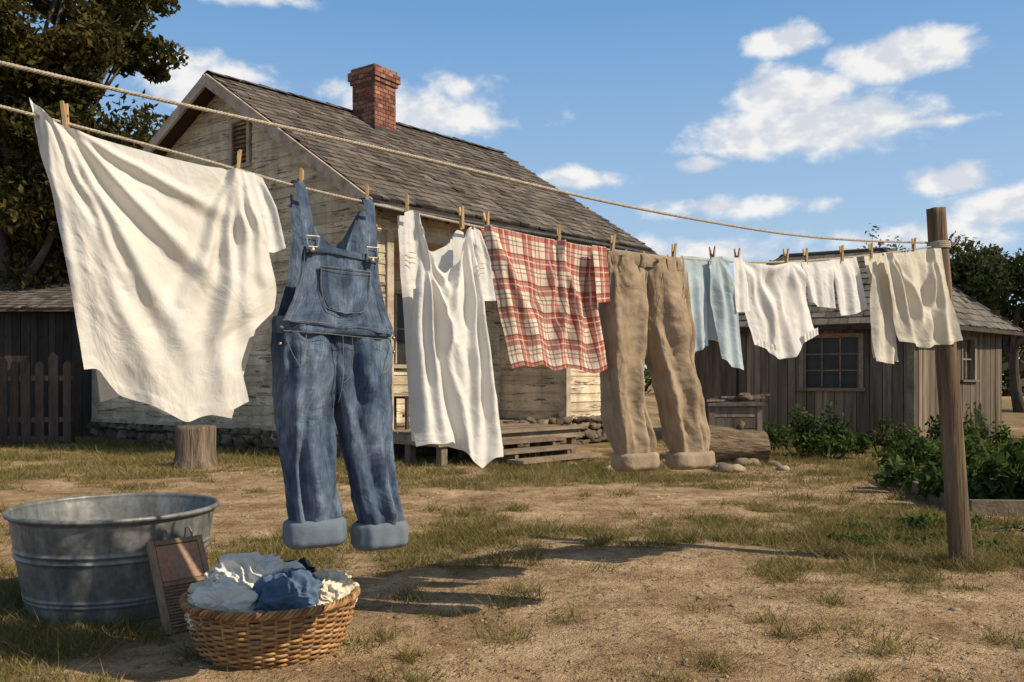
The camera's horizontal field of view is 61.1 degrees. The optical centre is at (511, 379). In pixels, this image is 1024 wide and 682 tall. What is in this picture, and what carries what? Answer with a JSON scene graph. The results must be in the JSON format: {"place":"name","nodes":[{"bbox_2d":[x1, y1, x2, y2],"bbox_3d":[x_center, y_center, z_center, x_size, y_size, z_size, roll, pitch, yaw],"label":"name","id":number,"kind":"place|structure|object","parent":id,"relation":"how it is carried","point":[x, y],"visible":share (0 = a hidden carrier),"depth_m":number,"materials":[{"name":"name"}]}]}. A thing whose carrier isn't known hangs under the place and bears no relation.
{"place":"outdoors","nodes":[
{"label":"outdoors","id":0,"kind":"place"},
{"bbox_2d":[394,396,408,428],"bbox_3d":[-1.303,0.455,12.227,0.350,0.450,0.800,0,0,44],"label":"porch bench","id":1,"kind":"object","parent":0,"point":[406,414],"visible":0.37,"depth_m":11.87,"materials":[{"name":"brown wood"}]},
{"bbox_2d":[0,381,1023,681],"bbox_3d":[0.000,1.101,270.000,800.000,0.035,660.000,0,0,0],"label":"ground","id":2,"kind":"structure","parent":0,"point":[722,571],"depth_m":4.38,"materials":[{"name":"brown soil"}]},
{"bbox_2d":[0,352,74,443],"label":"board fence","id":3,"kind":"object","parent":2,"relation":"on","point":[39,378],"visible":0.93,"depth_m":14.68,"materials":[{"name":"brown wood"}]},
{"bbox_2d":[0,279,91,435],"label":"lean to shed","id":4,"kind":"object","parent":2,"relation":"on","point":[40,324],"visible":0.4,"depth_m":16.87,"materials":[{"name":"grey wood"}]},
{"bbox_2d":[0,0,188,291],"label":"shade tree","id":5,"kind":"object","parent":2,"relation":"on","point":[95,41],"visible":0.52,"depth_m":17.69,"materials":[{"name":"green plant"}]},
{"bbox_2d":[2,492,219,627],"bbox_3d":[-1.930,0.855,4.218,0.959,0.490,0.960,0,0,0],"label":"galvanized washtub","id":6,"kind":"object","parent":2,"relation":"on","point":[86,554],"visible":0.76,"depth_m":3.86,"materials":[{"name":"metal"}]},
{"bbox_2d":[146,534,208,635],"bbox_3d":[-1.467,0.910,3.871,0.205,0.390,0.253,0,0,44],"label":"washboard","id":7,"kind":"object","parent":2,"relation":"on","point":[178,566],"visible":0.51,"depth_m":3.85,"materials":[{"name":"brown wood"}]},
{"bbox_2d":[172,424,218,469],"bbox_3d":[-3.981,0.851,10.910,0.610,0.569,0.636,0,0,0],"label":"tree stump","id":8,"kind":"object","parent":2,"relation":"on","point":[194,444],"visible":0.95,"depth_m":10.69,"materials":[{"name":"brown wood"}]},
{"bbox_2d":[179,551,360,669],"bbox_3d":[-0.983,0.905,3.550,0.716,0.396,0.716,0,0,0],"label":"laundry basket","id":9,"kind":"object","parent":2,"relation":"on","point":[229,595],"visible":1,"depth_m":3.35,"materials":[{"name":"wicker"}]},
{"bbox_2d":[63,63,657,466],"bbox_3d":[-2.191,-2.090,15.264,9.580,6.480,6.461,0,0,35],"label":"farmhouse","id":10,"kind":"object","parent":2,"relation":"on","point":[543,410],"visible":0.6,"depth_m":13.39,"materials":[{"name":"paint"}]},
{"bbox_2d":[0,430,1023,681],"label":"grass","id":11,"kind":"structure","parent":2,"relation":"on","point":[14,644],"depth_m":5.85,"materials":[{"name":"green plant"}]},
{"bbox_2d":[0,457,1023,681],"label":"pebbles","id":12,"kind":"object","parent":2,"relation":"on","point":[733,467],"visible":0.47,"depth_m":4.42,"materials":[{"name":"stone"}]},
{"bbox_2d":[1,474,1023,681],"bbox_3d":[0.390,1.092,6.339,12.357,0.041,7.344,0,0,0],"label":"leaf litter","id":13,"kind":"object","parent":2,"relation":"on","point":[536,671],"visible":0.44,"depth_m":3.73,"materials":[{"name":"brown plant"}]},
{"bbox_2d":[704,393,769,430],"bbox_3d":[3.071,0.639,12.095,0.995,0.923,0.590,0,0,0],"label":"wooden crate table","id":14,"kind":"object","parent":2,"relation":"on","point":[752,412],"visible":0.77,"depth_m":11.85,"materials":[{"name":"grey wood"}]},
{"bbox_2d":[709,421,770,462],"bbox_3d":[2.861,0.822,11.288,0.886,0.573,0.493,0,0,-6],"label":"fallen log","id":15,"kind":"object","parent":2,"relation":"on","point":[728,444],"visible":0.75,"depth_m":11.12,"materials":[{"name":"brown wood"}]},
{"bbox_2d":[762,401,873,458],"bbox_3d":[4.223,0.704,12.210,1.622,0.808,0.890,0,0,0],"label":"garden bush","id":16,"kind":"object","parent":2,"relation":"on","point":[841,442],"visible":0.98,"depth_m":12.10,"materials":[{"name":"green plant"}]},
{"bbox_2d":[644,343,1023,395],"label":"distant tree line","id":17,"kind":"object","parent":2,"relation":"on","point":[1005,379],"visible":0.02,"depth_m":58.77,"materials":[{"name":"green plant"}]},
{"bbox_2d":[694,247,1023,444],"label":"weathered barn","id":18,"kind":"structure","parent":2,"relation":"on","point":[834,361],"depth_m":15.10,"materials":[{"name":"grey wood"}]},
{"bbox_2d":[843,416,923,453],"bbox_3d":[5.403,0.823,12.736,1.264,0.567,0.717,0,0,0],"label":"garden bush","id":19,"kind":"object","parent":2,"relation":"on","point":[899,436],"visible":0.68,"depth_m":12.76,"materials":[{"name":"green plant"}]},
{"bbox_2d":[826,529,974,546],"bbox_3d":[2.576,1.062,5.790,0.892,0.102,0.469,0,0,0],"label":"ground vine","id":20,"kind":"object","parent":2,"relation":"on","point":[898,537],"visible":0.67,"depth_m":5.76,"materials":[{"name":"green plant"}]},
{"bbox_2d":[837,511,1023,532],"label":"ground vine","id":21,"kind":"object","parent":2,"relation":"on","point":[925,519],"visible":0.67,"depth_m":6.28,"materials":[{"name":"green plant"}]},
{"bbox_2d":[857,223,1022,314],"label":"distant tree","id":22,"kind":"object","parent":2,"relation":"on","point":[958,262],"visible":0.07,"depth_m":29.32,"materials":[{"name":"green plant"}]},
{"bbox_2d":[926,207,972,565],"bbox_3d":[2.589,0.066,5.119,0.274,2.168,0.133,0,0,0],"label":"clothesline post","id":23,"kind":"object","parent":2,"relation":"on","point":[958,525],"visible":0.79,"depth_m":5.07,"materials":[{"name":"brown wood"}]},
{"bbox_2d":[0,61,928,243],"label":"clothesline rope","id":24,"kind":"object","parent":23,"relation":"attached to","point":[66,78],"visible":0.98,"depth_m":3.18,"materials":[{"name":"beige fabric"}]},
{"bbox_2d":[0,105,931,262],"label":"clothesline rope","id":25,"kind":"object","parent":23,"relation":"attached to","point":[207,161],"visible":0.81,"depth_m":2.95,"materials":[{"name":"beige fabric"}]},
{"bbox_2d":[60,100,69,127],"bbox_3d":[-1.330,-0.783,2.580,0.016,0.086,0.032,-5,0,-1],"label":"clothespin","id":26,"kind":"object","parent":25,"relation":"attached to","point":[64,113],"visible":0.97,"depth_m":2.57,"materials":[{"name":"brown wood"}]},
{"bbox_2d":[29,98,275,421],"bbox_3d":[-1.104,-0.349,2.727,0.720,0.961,0.182,0,0,-37],"label":"white bed sheet","id":27,"kind":"object","parent":25,"relation":"hanging from","point":[171,276],"visible":1,"depth_m":2.69,"materials":[{"name":"fabric"}]},
{"bbox_2d":[235,149,241,169],"bbox_3d":[-0.904,-0.714,2.862,0.016,0.086,0.032,7,-3,-26],"label":"clothespin","id":28,"kind":"object","parent":25,"relation":"attached to","point":[238,160],"visible":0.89,"depth_m":2.85,"materials":[{"name":"brown wood"}]},
{"bbox_2d":[246,172,285,336],"bbox_3d":[-0.883,-0.393,2.899,0.231,0.587,0.087,0,0,-33],"label":"white shirt","id":29,"kind":"object","parent":25,"relation":"hanging from","point":[267,208],"visible":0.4,"depth_m":2.91,"materials":[{"name":"fabric"}]},
{"bbox_2d":[299,168,303,182],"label":"clothespin","id":30,"kind":"object","parent":25,"relation":"attached to","point":[301,174],"visible":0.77,"depth_m":2.97,"materials":[{"name":"brown wood"}]},
{"bbox_2d":[271,179,408,550],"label":"denim overalls","id":31,"kind":"object","parent":25,"relation":"hanging from","point":[332,351],"visible":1,"depth_m":2.99,"materials":[{"name":"fabric"}]},
{"bbox_2d":[365,184,368,199],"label":"clothespin","id":32,"kind":"object","parent":25,"relation":"attached to","point":[366,191],"visible":0.82,"depth_m":3.10,"materials":[{"name":"brown wood"}]},
{"bbox_2d":[404,193,408,211],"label":"clothespin","id":33,"kind":"object","parent":25,"relation":"attached to","point":[406,203],"visible":0.8,"depth_m":3.19,"materials":[{"name":"brown wood"}]},
{"bbox_2d":[397,210,503,467],"bbox_3d":[-0.230,-0.138,3.276,0.444,0.956,0.162,0,0,-33],"label":"white nightgown","id":34,"kind":"object","parent":25,"relation":"hanging from","point":[448,290],"visible":1,"depth_m":3.25,"materials":[{"name":"fabric"}]},
{"bbox_2d":[458,206,463,228],"bbox_3d":[-0.194,-0.622,3.331,0.016,0.086,0.032,-3,1,-29],"label":"clothespin","id":35,"kind":"object","parent":25,"relation":"attached to","point":[461,213],"visible":1,"depth_m":3.32,"materials":[{"name":"brown wood"}]},
{"bbox_2d":[482,212,489,233],"bbox_3d":[-0.100,-0.612,3.393,0.016,0.086,0.032,-7,5,-44],"label":"clothespin","id":36,"kind":"object","parent":25,"relation":"attached to","point":[486,220],"visible":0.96,"depth_m":3.39,"materials":[{"name":"brown wood"}]},
{"bbox_2d":[481,225,609,372],"bbox_3d":[0.145,-0.314,3.540,0.612,0.573,0.118,0,0,-34],"label":"plaid shirt","id":37,"kind":"object","parent":25,"relation":"hanging from","point":[550,294],"visible":1,"depth_m":3.53,"materials":[{"name":"fabric"}]},
{"bbox_2d":[557,227,560,240],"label":"clothespin","id":38,"kind":"object","parent":25,"relation":"attached to","point":[558,233],"visible":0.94,"depth_m":3.58,"materials":[{"name":"brown wood"}]},
{"bbox_2d":[610,234,615,250],"bbox_3d":[0.434,-0.583,3.746,0.016,0.086,0.032,6,-2,-22],"label":"clothespin","id":39,"kind":"object","parent":25,"relation":"attached to","point":[612,241],"visible":0.92,"depth_m":3.74,"materials":[{"name":"brown wood"}]},
{"bbox_2d":[598,250,714,471],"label":"brown trousers","id":40,"kind":"object","parent":25,"relation":"hanging from","point":[645,315],"visible":0.96,"depth_m":3.80,"materials":[{"name":"fabric"}]},
{"bbox_2d":[671,243,676,256],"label":"clothespin","id":41,"kind":"object","parent":25,"relation":"attached to","point":[674,249],"visible":0.79,"depth_m":3.94,"materials":[{"name":"brown wood"}]},
{"bbox_2d":[680,256,743,369],"bbox_3d":[0.941,-0.312,4.071,0.403,0.535,0.080,0,0,-25],"label":"pale blue shirt","id":42,"kind":"object","parent":25,"relation":"hanging from","point":[713,309],"visible":0.94,"depth_m":4.06,"materials":[{"name":"fabric"}]},
{"bbox_2d":[709,246,715,264],"bbox_3d":[0.944,-0.584,4.083,0.032,0.086,0.016,0,4,38],"label":"clothespin","id":43,"kind":"object","parent":25,"relation":"attached to","point":[711,254],"visible":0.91,"depth_m":4.08,"materials":[{"name":"brown wood"}]},
{"bbox_2d":[734,248,740,257],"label":"clothespin","id":44,"kind":"object","parent":25,"relation":"attached to","point":[736,255],"visible":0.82,"depth_m":4.17,"materials":[{"name":"brown wood"}]},
{"bbox_2d":[733,257,817,358],"bbox_3d":[1.301,-0.351,4.309,0.630,0.498,0.089,0,0,-35],"label":"white romper","id":45,"kind":"object","parent":25,"relation":"hanging from","point":[771,301],"visible":1,"depth_m":4.30,"materials":[{"name":"fabric"}]},
{"bbox_2d":[783,248,788,263],"bbox_3d":[1.381,-0.617,4.371,0.016,0.086,0.032,4,-3,-42],"label":"clothespin","id":46,"kind":"object","parent":25,"relation":"attached to","point":[785,256],"visible":0.94,"depth_m":4.37,"materials":[{"name":"brown wood"}]},
{"bbox_2d":[802,248,807,264],"bbox_3d":[1.510,-0.633,4.457,0.016,0.086,0.032,-5,2,-22],"label":"clothespin","id":47,"kind":"object","parent":25,"relation":"attached to","point":[805,256],"visible":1,"depth_m":4.45,"materials":[{"name":"brown wood"}]},
{"bbox_2d":[801,257,867,315],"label":"white shorts","id":48,"kind":"object","parent":25,"relation":"hanging from","point":[845,275],"visible":1,"depth_m":4.59,"materials":[{"name":"fabric"}]},
{"bbox_2d":[839,245,843,260],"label":"clothespin","id":49,"kind":"object","parent":25,"relation":"attached to","point":[841,249],"visible":1,"depth_m":4.61,"materials":[{"name":"brown wood"}]},
{"bbox_2d":[868,243,872,258],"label":"clothespin","id":50,"kind":"object","parent":25,"relation":"attached to","point":[870,247],"visible":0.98,"depth_m":4.75,"materials":[{"name":"brown wood"}]},
{"bbox_2d":[864,248,962,363],"bbox_3d":[2.267,-0.422,4.879,0.788,0.675,0.161,0,0,-34],"label":"cream shirt","id":51,"kind":"object","parent":25,"relation":"hanging from","point":[910,300],"visible":1,"depth_m":4.77,"materials":[{"name":"fabric"}]},
{"bbox_2d":[911,238,915,251],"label":"clothespin","id":52,"kind":"object","parent":25,"relation":"attached to","point":[913,242],"visible":0.88,"depth_m":4.98,"materials":[{"name":"brown wood"}]},
{"bbox_2d":[881,469,1023,516],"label":"raised garden bed","id":53,"kind":"object","parent":2,"relation":"on","point":[981,506],"visible":0.18,"depth_m":6.96,"materials":[{"name":"brown wood"}]},
{"bbox_2d":[871,449,989,490],"bbox_3d":[4.225,0.887,8.457,1.362,0.479,0.840,0,0,22],"label":"leafy vegetable plant","id":54,"kind":"object","parent":53,"relation":"on","point":[898,471],"visible":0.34,"depth_m":8.35,"materials":[{"name":"green plant"}]},
{"bbox_2d":[869,432,1002,468],"bbox_3d":[5.121,0.855,10.314,1.731,0.504,0.892,0,0,-10],"label":"leafy vegetable plant","id":55,"kind":"object","parent":53,"relation":"in","point":[917,451],"visible":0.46,"depth_m":10.26,"materials":[{"name":"green plant"}]},
{"bbox_2d":[915,453,1013,498],"bbox_3d":[3.989,0.883,7.596,0.854,0.449,0.660,0,0,33],"label":"leafy vegetable plant","id":56,"kind":"object","parent":53,"relation":"in","point":[927,478],"visible":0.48,"depth_m":7.52,"materials":[{"name":"green plant"}]},
{"bbox_2d":[965,437,1022,465],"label":"leafy vegetable plant","id":57,"kind":"object","parent":53,"relation":"in","point":[979,444],"visible":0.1,"depth_m":8.33,"materials":[{"name":"green plant"}]},
{"bbox_2d":[975,440,1023,499],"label":"leafy vegetable plant","id":58,"kind":"object","parent":53,"relation":"in","point":[1004,480],"visible":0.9,"depth_m":7.21,"materials":[{"name":"green plant"}]},
{"bbox_2d":[995,435,1023,499],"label":"leafy vegetable plant","id":59,"kind":"object","parent":53,"relation":"in","point":[1009,449],"visible":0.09,"depth_m":7.80,"materials":[{"name":"green plant"}]},
{"bbox_2d":[923,439,1002,455],"bbox_3d":[5.722,0.900,11.243,1.406,0.412,1.023,0,0,14],"label":"garden bush","id":60,"kind":"object","parent":2,"relation":"on","point":[988,450],"visible":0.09,"depth_m":11.09,"materials":[{"name":"green plant"}]},
{"bbox_2d":[922,401,1013,448],"bbox_3d":[6.785,0.710,12.870,1.145,0.793,0.881,0,0,38],"label":"garden bush","id":61,"kind":"object","parent":2,"relation":"on","point":[971,429],"visible":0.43,"depth_m":12.85,"materials":[{"name":"green plant"}]},
{"bbox_2d":[948,231,1023,412],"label":"distant tree","id":62,"kind":"object","parent":2,"relation":"on","point":[989,273],"visible":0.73,"depth_m":28.86,"materials":[{"name":"green plant"}]},
{"bbox_2d":[973,540,1023,555],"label":"ground vine","id":63,"kind":"object","parent":2,"relation":"on","point":[995,543],"visible":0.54,"depth_m":5.53,"materials":[{"name":"green plant"}]},
{"bbox_2d":[7,0,1023,380],"label":"sky","id":64,"kind":"structure","parent":0,"point":[826,118],"materials":[{"name":"blue"}]}
]}

